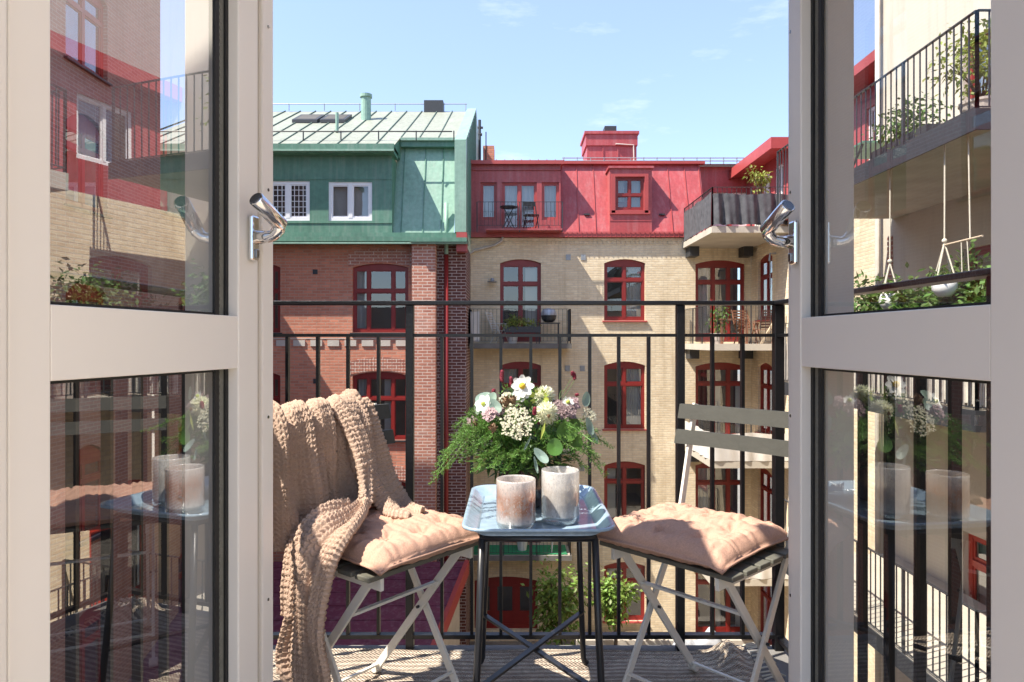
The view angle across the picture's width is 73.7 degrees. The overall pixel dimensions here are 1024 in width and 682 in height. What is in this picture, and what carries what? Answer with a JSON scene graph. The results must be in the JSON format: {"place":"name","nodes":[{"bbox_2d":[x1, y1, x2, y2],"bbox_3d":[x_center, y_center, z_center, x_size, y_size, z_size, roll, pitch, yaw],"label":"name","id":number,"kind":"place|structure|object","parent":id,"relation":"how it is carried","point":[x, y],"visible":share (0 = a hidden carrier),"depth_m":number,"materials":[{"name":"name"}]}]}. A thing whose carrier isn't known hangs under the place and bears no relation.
{"place":"outdoors","nodes":[
{"label":"outdoors","id":0,"kind":"place"},
{"bbox_2d":[50,0,184,681],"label":"brick side wing","id":1,"kind":"structure","parent":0,"point":[110,218],"depth_m":14.75,"materials":[{"name":"red brick"}]},
{"bbox_2d":[64,445,100,553],"bbox_3d":[-8.537,3.055,13.675,0.225,1.950,1.470,0,0,0],"label":"window","id":2,"kind":"structure","parent":1,"relation":"in","point":[88,454],"depth_m":13.78,"materials":[{"name":"red paint"}]},
{"bbox_2d":[66,283,102,304],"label":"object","id":3,"kind":"structure","parent":1,"relation":"in","point":[82,293],"depth_m":13.71,"materials":[{"name":"red plant"}]},
{"bbox_2d":[64,113,112,218],"bbox_3d":[-8.537,-3.545,13.675,0.225,1.950,1.470,0,0,0],"label":"window","id":4,"kind":"structure","parent":1,"relation":"in","point":[78,124],"depth_m":13.68,"materials":[{"name":"red paint"}]},
{"bbox_2d":[64,0,112,86],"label":"window","id":5,"kind":"structure","parent":1,"relation":"in","point":[79,7],"depth_m":13.71,"materials":[{"name":"red paint"}]},
{"bbox_2d":[79,607,100,681],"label":"window","id":6,"kind":"structure","parent":1,"relation":"in","point":[93,614],"depth_m":13.82,"materials":[{"name":"red paint"}]},
{"bbox_2d":[177,425,181,499],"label":"window","id":7,"kind":"structure","parent":1,"relation":"in","point":[180,428],"depth_m":17.73,"materials":[{"name":"red paint"}]},
{"bbox_2d":[179,554,181,603],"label":"window","id":8,"kind":"structure","parent":1,"relation":"in","point":[180,558],"depth_m":17.76,"materials":[{"name":"red paint"}]},
{"bbox_2d":[179,297,184,310],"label":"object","id":9,"kind":"structure","parent":1,"relation":"in","point":[181,300],"depth_m":17.80,"materials":[{"name":"green plant"}]},
{"bbox_2d":[160,92,478,644],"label":"red brick house","id":10,"kind":"structure","parent":0,"point":[369,204],"depth_m":20.00,"materials":[{"name":"brick"}]},
{"bbox_2d":[273,373,279,403],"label":"window","id":11,"kind":"structure","parent":10,"relation":"in","point":[276,398],"depth_m":20.09,"materials":[{"name":"red paint"}]},
{"bbox_2d":[273,265,281,333],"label":"window","id":12,"kind":"structure","parent":10,"relation":"in","point":[275,268],"depth_m":20.09,"materials":[{"name":"red paint"}]},
{"bbox_2d":[273,181,309,220],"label":"window","id":13,"kind":"structure","parent":10,"relation":"in","point":[288,185],"depth_m":19.75,"materials":[{"name":"white paint"}]},
{"bbox_2d":[329,182,371,220],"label":"window","id":14,"kind":"structure","parent":10,"relation":"in","point":[348,201],"depth_m":19.77,"materials":[{"name":"white paint"}]},
{"bbox_2d":[350,264,407,333],"bbox_3d":[-3.856,-1.237,20.083,1.758,2.075,0.317,0,0,0],"label":"window","id":15,"kind":"structure","parent":10,"relation":"in","point":[360,290],"depth_m":20.09,"materials":[{"name":"red paint"}]},
{"bbox_2d":[353,372,404,441],"bbox_3d":[-3.856,1.925,20.083,1.758,2.050,0.317,0,0,0],"label":"window","id":16,"kind":"structure","parent":10,"relation":"in","point":[390,397],"depth_m":20.09,"materials":[{"name":"red paint"}]},
{"bbox_2d":[160,0,874,373],"label":"sky","id":17,"kind":"structure","parent":0,"point":[695,78],"materials":[{"name":"blue"}]},
{"bbox_2d":[517,542,527,550],"bbox_3d":[0.279,6.058,21.420,0.524,0.964,0.592,0,0,-23],"label":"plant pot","id":18,"kind":"object","parent":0,"point":[521,546],"visible":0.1,"depth_m":21.27,"materials":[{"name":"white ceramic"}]},
{"bbox_2d":[470,374,739,644],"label":"courtyard ground","id":19,"kind":"structure","parent":0,"point":[508,642],"depth_m":21.99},
{"bbox_2d":[85,560,468,681],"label":"outbuilding","id":20,"kind":"structure","parent":19,"relation":"on","point":[393,612],"depth_m":17.43,"materials":[{"name":"metal"}]},
{"bbox_2d":[521,555,592,644],"bbox_3d":[1.335,7.932,19.733,2.218,3.506,1.780,0,0,0],"label":"courtyard tree","id":21,"kind":"object","parent":19,"relation":"on","point":[549,593],"visible":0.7,"depth_m":19.57,"materials":[{"name":"green plant"}]},
{"bbox_2d":[583,565,645,644],"bbox_3d":[3.049,8.170,20.320,1.635,3.029,1.506,0,0,41],"label":"courtyard tree","id":22,"kind":"object","parent":19,"relation":"on","point":[609,591],"visible":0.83,"depth_m":20.15,"materials":[{"name":"green plant"}]},
{"bbox_2d":[469,126,787,640],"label":"yellow brick house","id":23,"kind":"structure","parent":19,"relation":"on","point":[618,220],"depth_m":22.00,"materials":[{"name":"beige brick"}]},
{"bbox_2d":[478,119,494,159],"bbox_3d":[-1.046,-6.381,27.370,0.675,4.721,0.860,0,0,0],"label":"brick chimney","id":24,"kind":"object","parent":23,"relation":"on","point":[488,152],"visible":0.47,"depth_m":26.99,"materials":[{"name":"brick"}]},
{"bbox_2d":[481,183,496,219],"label":"window","id":25,"kind":"structure","parent":23,"relation":"in","point":[488,190],"depth_m":22.25,"materials":[{"name":"red paint"}]},
{"bbox_2d":[485,312,508,342],"bbox_3d":[-0.457,-0.419,21.528,0.654,1.009,0.530,0,0,20],"label":"garden chair","id":26,"kind":"object","parent":23,"relation":"on","point":[491,322],"visible":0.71,"depth_m":21.49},
{"bbox_2d":[475,577,536,627],"bbox_3d":[-0.192,8.443,22.117,2.035,1.705,0.066,0,0,0],"label":"shop door","id":27,"kind":"structure","parent":23,"relation":"in","point":[514,618],"depth_m":22.09,"materials":[{"name":"red paint"}]},
{"bbox_2d":[500,205,516,227],"bbox_3d":[-0.108,-3.879,21.550,0.560,0.717,0.560,0,0,0],"label":"bistro table","id":28,"kind":"object","parent":23,"relation":"on","point":[504,207],"visible":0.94,"depth_m":21.54,"materials":[{"name":"black metal"}]},
{"bbox_2d":[509,314,517,342],"bbox_3d":[0.020,-0.461,21.194,0.353,1.082,0.334,0,0,-45],"label":"potted plant","id":29,"kind":"object","parent":23,"relation":"on","point":[512,339],"visible":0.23,"depth_m":21.10,"materials":[{"name":"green plant"}]},
{"bbox_2d":[502,183,536,227],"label":"terrace door","id":30,"kind":"structure","parent":23,"relation":"in","point":[512,193],"depth_m":22.25,"materials":[{"name":"red paint"}]},
{"bbox_2d":[474,545,566,554],"bbox_3d":[0.250,6.553,21.440,2.900,0.026,0.920,0,0,0],"label":"turf mat","id":31,"kind":"object","parent":23,"relation":"on","point":[514,548],"visible":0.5,"depth_m":21.31,"materials":[{"name":"green plant"}]},
{"bbox_2d":[500,259,540,341],"bbox_3d":[0.275,-1.306,22.149,1.320,2.668,0.142,0,0,0],"label":"balcony door","id":32,"kind":"structure","parent":23,"relation":"in","point":[532,283],"depth_m":22.11,"materials":[{"name":"red paint"}]},
{"bbox_2d":[501,315,541,331],"bbox_3d":[0.292,-0.528,20.774,1.513,0.537,0.437,0,0,0],"label":"flower box","id":33,"kind":"object","parent":23,"relation":"attached to","point":[509,327],"visible":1,"depth_m":20.70,"materials":[{"name":"plastic"}]},
{"bbox_2d":[502,361,540,436],"bbox_3d":[0.275,1.966,22.160,1.320,2.612,0.164,0,0,0],"label":"balcony door","id":34,"kind":"structure","parent":23,"relation":"in","point":[509,369],"depth_m":22.09,"materials":[{"name":"red paint"}]},
{"bbox_2d":[523,201,538,227],"bbox_3d":[0.594,-3.982,21.620,0.420,0.930,0.428,0,0,-15],"label":"bistro chair","id":35,"kind":"object","parent":23,"relation":"on","point":[529,204],"visible":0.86,"depth_m":21.69,"materials":[{"name":"black metal"}]},
{"bbox_2d":[539,308,559,342],"bbox_3d":[1.150,-0.477,21.350,0.680,1.115,0.500,0,0,0],"label":"barbecue grill","id":36,"kind":"object","parent":23,"relation":"on","point":[548,314],"visible":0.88,"depth_m":21.16,"materials":[{"name":"metal"}]},
{"bbox_2d":[542,183,558,219],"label":"window","id":37,"kind":"structure","parent":23,"relation":"in","point":[550,191],"depth_m":22.25,"materials":[{"name":"red paint"}]},
{"bbox_2d":[602,562,644,622],"bbox_3d":[3.630,8.096,22.083,1.440,1.947,0.317,0,0,0],"label":"window","id":38,"kind":"structure","parent":23,"relation":"in","point":[609,568],"depth_m":22.09,"materials":[{"name":"red paint"}]},
{"bbox_2d":[602,361,645,430],"bbox_3d":[3.630,1.771,22.083,1.440,2.222,0.317,0,0,0],"label":"window","id":39,"kind":"structure","parent":23,"relation":"in","point":[633,374],"depth_m":22.11,"materials":[{"name":"red paint"}]},
{"bbox_2d":[602,259,646,321],"bbox_3d":[3.630,-1.625,22.083,1.440,2.030,0.317,0,0,0],"label":"window","id":40,"kind":"structure","parent":23,"relation":"in","point":[630,279],"depth_m":22.09,"materials":[{"name":"red paint"}]},
{"bbox_2d":[604,461,644,518],"bbox_3d":[3.630,4.868,22.149,1.320,1.980,0.142,0,0,0],"label":"window","id":41,"kind":"structure","parent":23,"relation":"in","point":[610,481],"depth_m":22.09,"materials":[{"name":"red paint"}]},
{"bbox_2d":[616,178,642,209],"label":"window","id":42,"kind":"structure","parent":23,"relation":"in","point":[634,194],"depth_m":22.18,"materials":[{"name":"red paint"}]},
{"bbox_2d":[695,362,739,433],"bbox_3d":[6.710,1.980,22.160,1.595,2.585,0.164,0,0,0],"label":"balcony door","id":43,"kind":"structure","parent":23,"relation":"in","point":[727,367],"depth_m":22.10,"materials":[{"name":"red paint"}]},
{"bbox_2d":[695,463,739,512],"bbox_3d":[6.710,5.198,22.160,1.595,2.640,0.164,0,0,0],"label":"balcony door","id":44,"kind":"structure","parent":23,"relation":"in","point":[702,482],"depth_m":22.11,"materials":[{"name":"red paint"}]},
{"bbox_2d":[695,572,739,631],"bbox_3d":[6.710,8.360,22.160,1.595,2.365,0.164,0,0,0],"label":"balcony door","id":45,"kind":"structure","parent":23,"relation":"in","point":[727,628],"depth_m":22.11,"materials":[{"name":"red paint"}]},
{"bbox_2d":[705,299,730,343],"bbox_3d":[5.865,-0.558,19.333,0.766,1.277,0.772,0,0,0],"label":"potted plant","id":46,"kind":"object","parent":23,"relation":"on","point":[720,316],"visible":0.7,"depth_m":19.31,"materials":[{"name":"green plant"}]},
{"bbox_2d":[695,260,743,341],"bbox_3d":[6.710,-1.292,22.160,1.595,2.640,0.164,0,0,0],"label":"balcony door","id":47,"kind":"structure","parent":23,"relation":"in","point":[702,282],"depth_m":22.09,"materials":[{"name":"red paint"}]},
{"bbox_2d":[713,319,748,343],"bbox_3d":[6.250,-0.275,19.490,0.800,0.710,0.680,0,0,0],"label":"garden table","id":48,"kind":"object","parent":23,"relation":"on","point":[721,331],"visible":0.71,"depth_m":19.21,"materials":[{"name":"brown wood"}]},
{"bbox_2d":[732,193,745,225],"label":"window","id":49,"kind":"structure","parent":23,"relation":"in","point":[732,193],"depth_m":23.40,"materials":[{"name":"white paint"}]},
{"bbox_2d":[731,310,757,343],"bbox_3d":[6.736,-0.419,19.781,0.530,1.009,0.654,0,0,-10],"label":"garden chair","id":50,"kind":"object","parent":23,"relation":"on","point":[738,324],"visible":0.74,"depth_m":19.92,"materials":[{"name":"brown wood"}]},
{"bbox_2d":[742,165,772,225],"bbox_3d":[6.942,-4.074,19.177,0.875,1.817,0.798,0,0,0],"label":"potted plant","id":51,"kind":"object","parent":23,"relation":"on","point":[760,180],"visible":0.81,"depth_m":19.10,"materials":[{"name":"green plant"}]},
{"bbox_2d":[754,310,771,343],"bbox_3d":[7.353,-0.419,19.663,0.530,1.009,0.654,0,0,40],"label":"garden chair","id":52,"kind":"object","parent":23,"relation":"on","point":[757,330],"visible":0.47,"depth_m":19.85,"materials":[{"name":"brown wood"}]},
{"bbox_2d":[575,639,754,644],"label":"planting kerb","id":53,"kind":"structure","parent":19,"relation":"on","point":[653,641],"depth_m":21.20,"materials":[{"name":"stone"}]},
{"bbox_2d":[672,627,721,644],"bbox_3d":[5.618,9.177,20.601,1.710,1.005,0.720,0,0,-15],"label":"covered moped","id":54,"kind":"object","parent":19,"relation":"on","point":[703,642],"visible":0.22,"depth_m":20.48,"materials":[{"name":"white fabric"}]},
{"bbox_2d":[777,0,990,681],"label":"plastered house","id":55,"kind":"structure","parent":19,"relation":"on","point":[908,39],"depth_m":10.77,"materials":[{"name":"beige paint"}]},
{"bbox_2d":[854,270,917,394],"bbox_3d":[5.412,-0.133,9.870,1.169,1.827,1.343,0,0,0],"label":"tomato plant","id":56,"kind":"object","parent":55,"relation":"on","point":[867,302],"visible":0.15,"depth_m":9.81,"materials":[{"name":"green plant"}]},
{"bbox_2d":[875,170,906,309],"bbox_3d":[5.126,-1.365,9.223,0.397,1.890,0.361,0,0,26],"label":"hanging pot","id":57,"kind":"object","parent":55,"relation":"hanging from","point":[886,304],"visible":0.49,"depth_m":9.24,"materials":[{"name":"ceramic"}]},
{"bbox_2d":[862,91,952,158],"bbox_3d":[5.278,-2.881,9.140,0.640,0.823,1.836,0,0,0],"label":"planter box","id":58,"kind":"object","parent":55,"relation":"on","point":[929,126],"visible":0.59,"depth_m":9.09,"materials":[{"name":"plastic"}]},
{"bbox_2d":[878,262,973,400],"bbox_3d":[5.447,-0.136,8.944,1.238,1.831,1.382,0,0,0],"label":"tomato plant","id":59,"kind":"object","parent":55,"relation":"on","point":[920,301],"visible":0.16,"depth_m":8.94,"materials":[{"name":"green plant"}]},
{"bbox_2d":[929,145,957,296],"bbox_3d":[5.078,-1.415,8.046,0.328,1.790,0.345,0,0,0],"label":"hanging pot","id":60,"kind":"object","parent":55,"relation":"hanging from","point":[946,290],"visible":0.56,"depth_m":8.02,"materials":[{"name":"ceramic"}]},
{"bbox_2d":[909,239,990,406],"bbox_3d":[5.426,-0.231,8.116,1.169,2.022,1.453,0,0,0],"label":"tomato plant","id":61,"kind":"object","parent":55,"relation":"on","point":[943,300],"visible":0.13,"depth_m":8.19,"materials":[{"name":"green plant"}]},
{"bbox_2d":[922,18,990,112],"bbox_3d":[5.727,-3.235,8.286,1.198,1.529,1.178,0,0,-35],"label":"potted maple","id":62,"kind":"object","parent":55,"relation":"on","point":[983,72],"visible":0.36,"depth_m":8.31,"materials":[{"name":"green plant"}]},
{"bbox_2d":[942,135,982,271],"bbox_3d":[5.102,-1.520,7.740,0.028,1.560,0.680,0,0,0],"label":"hanging perch","id":63,"kind":"object","parent":55,"relation":"hanging from","point":[969,238],"visible":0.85,"depth_m":7.62,"materials":[{"name":"white wood"}]},
{"bbox_2d":[945,260,990,409],"bbox_3d":[5.540,-0.170,7.717,1.227,1.900,1.463,0,0,0],"label":"tomato plant","id":64,"kind":"object","parent":55,"relation":"on","point":[976,298],"visible":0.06,"depth_m":7.75,"materials":[{"name":"green plant"}]},
{"bbox_2d":[969,534,985,604],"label":"window","id":65,"kind":"structure","parent":55,"relation":"in","point":[976,563],"depth_m":10.77,"materials":[{"name":"red paint"}]},
{"bbox_2d":[969,245,990,389],"bbox_3d":[7.314,-0.355,10.250,0.072,2.230,1.300,0,0,0],"label":"balcony door","id":66,"kind":"structure","parent":55,"relation":"in","point":[984,249],"depth_m":10.63,"materials":[{"name":"red paint"}]},
{"bbox_2d":[970,33,990,98],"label":"balcony door","id":67,"kind":"structure","parent":55,"relation":"in","point":[972,77],"depth_m":10.81,"materials":[{"name":"red paint"}]},
{"bbox_3d":[-0.400,3.867,0.890,17.200,11.625,0.780,0,0,0],"label":"house facade","id":68,"kind":"object","parent":19,"relation":"on","visible":0},
{"bbox_2d":[0,0,6,681],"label":"door frame","id":69,"kind":"object","parent":68,"relation":"attached to","point":[3,340],"visible":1,"depth_m":0.75,"materials":[{"name":"beige paint"}]},
{"bbox_2d":[7,0,286,681],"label":"balcony door","id":70,"kind":"structure","parent":69,"relation":"attached to","point":[213,342],"depth_m":1.22,"materials":[{"name":"beige paint"}]},
{"bbox_2d":[760,0,1023,681],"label":"balcony door","id":71,"kind":"structure","parent":69,"relation":"attached to","point":[836,342],"depth_m":1.28,"materials":[{"name":"beige paint"}]},
{"bbox_2d":[273,645,787,681],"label":"balcony floor","id":72,"kind":"structure","parent":68,"relation":"attached to","point":[780,659],"depth_m":2.18,"materials":[{"name":"grey wood"}]},
{"bbox_2d":[50,267,990,681],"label":"balcony railing","id":73,"kind":"object","parent":72,"relation":"on","point":[778,335],"visible":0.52,"depth_m":1.64,"materials":[{"name":"black metal"}]},
{"bbox_2d":[273,640,785,681],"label":"rug","id":74,"kind":"object","parent":72,"relation":"on","point":[729,658],"visible":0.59,"depth_m":2.04,"materials":[{"name":"fabric"}]},
{"bbox_2d":[324,403,477,681],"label":"folding chair","id":75,"kind":"object","parent":74,"relation":"on","point":[366,579],"visible":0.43,"depth_m":1.78,"materials":[{"name":"metal"}]},
{"bbox_2d":[273,389,424,681],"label":"knitted throw","id":76,"kind":"object","parent":75,"relation":"on","point":[335,478],"visible":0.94,"depth_m":1.71,"materials":[{"name":"beige fabric"}]},
{"bbox_2d":[341,506,479,575],"bbox_3d":[-0.307,0.486,1.749,0.387,0.069,0.386,0,0,41],"label":"seat cushion","id":77,"kind":"object","parent":75,"relation":"on","point":[379,544],"visible":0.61,"depth_m":1.63,"materials":[{"name":"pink fabric"}]},
{"bbox_2d":[462,485,614,681],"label":"tray table","id":78,"kind":"object","parent":74,"relation":"on","point":[479,517],"visible":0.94,"depth_m":1.68,"materials":[{"name":"blue metal"}]},
{"bbox_2d":[496,475,535,528],"bbox_3d":[0.009,0.393,1.652,0.096,0.120,0.096,0,0,0],"label":"candle holder","id":79,"kind":"object","parent":78,"relation":"on","point":[515,501],"visible":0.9,"depth_m":1.61,"materials":[{"name":"beige glass"}]},
{"bbox_2d":[502,463,540,507],"bbox_3d":[0.030,0.394,1.885,0.124,0.118,0.124,0,0,0],"label":"vase","id":80,"kind":"object","parent":78,"relation":"on","point":[538,493],"visible":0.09,"depth_m":1.84,"materials":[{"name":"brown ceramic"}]},
{"bbox_2d":[429,370,614,483],"bbox_3d":[0.033,0.241,1.851,0.505,0.324,0.357,0,0,0],"label":"flower bouquet","id":81,"kind":"object","parent":80,"relation":"in","point":[510,447],"visible":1,"depth_m":1.80,"materials":[{"name":"green plant"}]},
{"bbox_2d":[541,466,579,525],"bbox_3d":[0.121,0.388,1.715,0.096,0.130,0.096,0,0,0],"label":"candle holder","id":82,"kind":"object","parent":78,"relation":"on","point":[559,495],"visible":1,"depth_m":1.68,"materials":[{"name":"white glass"}]},
{"bbox_2d":[599,403,787,681],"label":"folding chair","id":83,"kind":"object","parent":74,"relation":"on","point":[758,562],"visible":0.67,"depth_m":1.83,"materials":[{"name":"metal"}]},
{"bbox_2d":[596,502,787,574],"bbox_3d":[0.456,0.486,1.758,0.387,0.070,0.387,0,0,45],"label":"seat cushion","id":84,"kind":"object","parent":83,"relation":"on","point":[721,542],"visible":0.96,"depth_m":1.67,"materials":[{"name":"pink fabric"}]},
{"bbox_2d":[760,323,771,343],"bbox_3d":[7.250,-0.420,19.075,0.645,1.026,0.050,0,0,-5],"label":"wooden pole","id":85,"kind":"object","parent":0,"point":[763,339],"visible":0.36,"depth_m":19.04,"materials":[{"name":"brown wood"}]},
{"bbox_2d":[729,50,874,681],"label":"yellow brick wing","id":86,"kind":"structure","parent":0,"point":[769,272],"depth_m":20.04,"materials":[{"name":"beige brick"}]},
{"bbox_2d":[755,254,771,321],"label":"window","id":87,"kind":"structure","parent":86,"relation":"in","point":[766,293],"depth_m":20.99,"materials":[{"name":"red paint"}]},
{"bbox_2d":[755,363,771,433],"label":"window","id":88,"kind":"structure","parent":86,"relation":"in","point":[766,370],"depth_m":20.99,"materials":[{"name":"red paint"}]},
{"bbox_2d":[761,468,771,521],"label":"window","id":89,"kind":"structure","parent":86,"relation":"in","point":[766,478],"depth_m":20.99,"materials":[{"name":"red paint"}]},
{"bbox_2d":[761,586,771,644],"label":"window","id":90,"kind":"structure","parent":86,"relation":"in","point":[766,591],"depth_m":21.07,"materials":[{"name":"red paint"}]},
{"bbox_2d":[764,173,769,192],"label":"window","id":91,"kind":"structure","parent":86,"relation":"in","point":[767,185],"depth_m":21.50,"materials":[{"name":"white paint"}]},
{"bbox_2d":[776,164,782,193],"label":"window","id":92,"kind":"structure","parent":86,"relation":"in","point":[781,164],"depth_m":20.42,"materials":[{"name":"white paint"}]},
{"bbox_2d":[869,106,874,159],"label":"window","id":93,"kind":"structure","parent":86,"relation":"in","point":[873,108],"depth_m":15.32,"materials":[{"name":"white paint"}]},
{"bbox_2d":[854,141,889,165],"bbox_3d":[6.000,-2.829,11.400,0.800,0.741,1.000,0,0,0],"label":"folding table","id":94,"kind":"object","parent":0,"point":[868,148],"visible":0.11,"depth_m":11.18,"materials":[{"name":"metal"}]}
]}

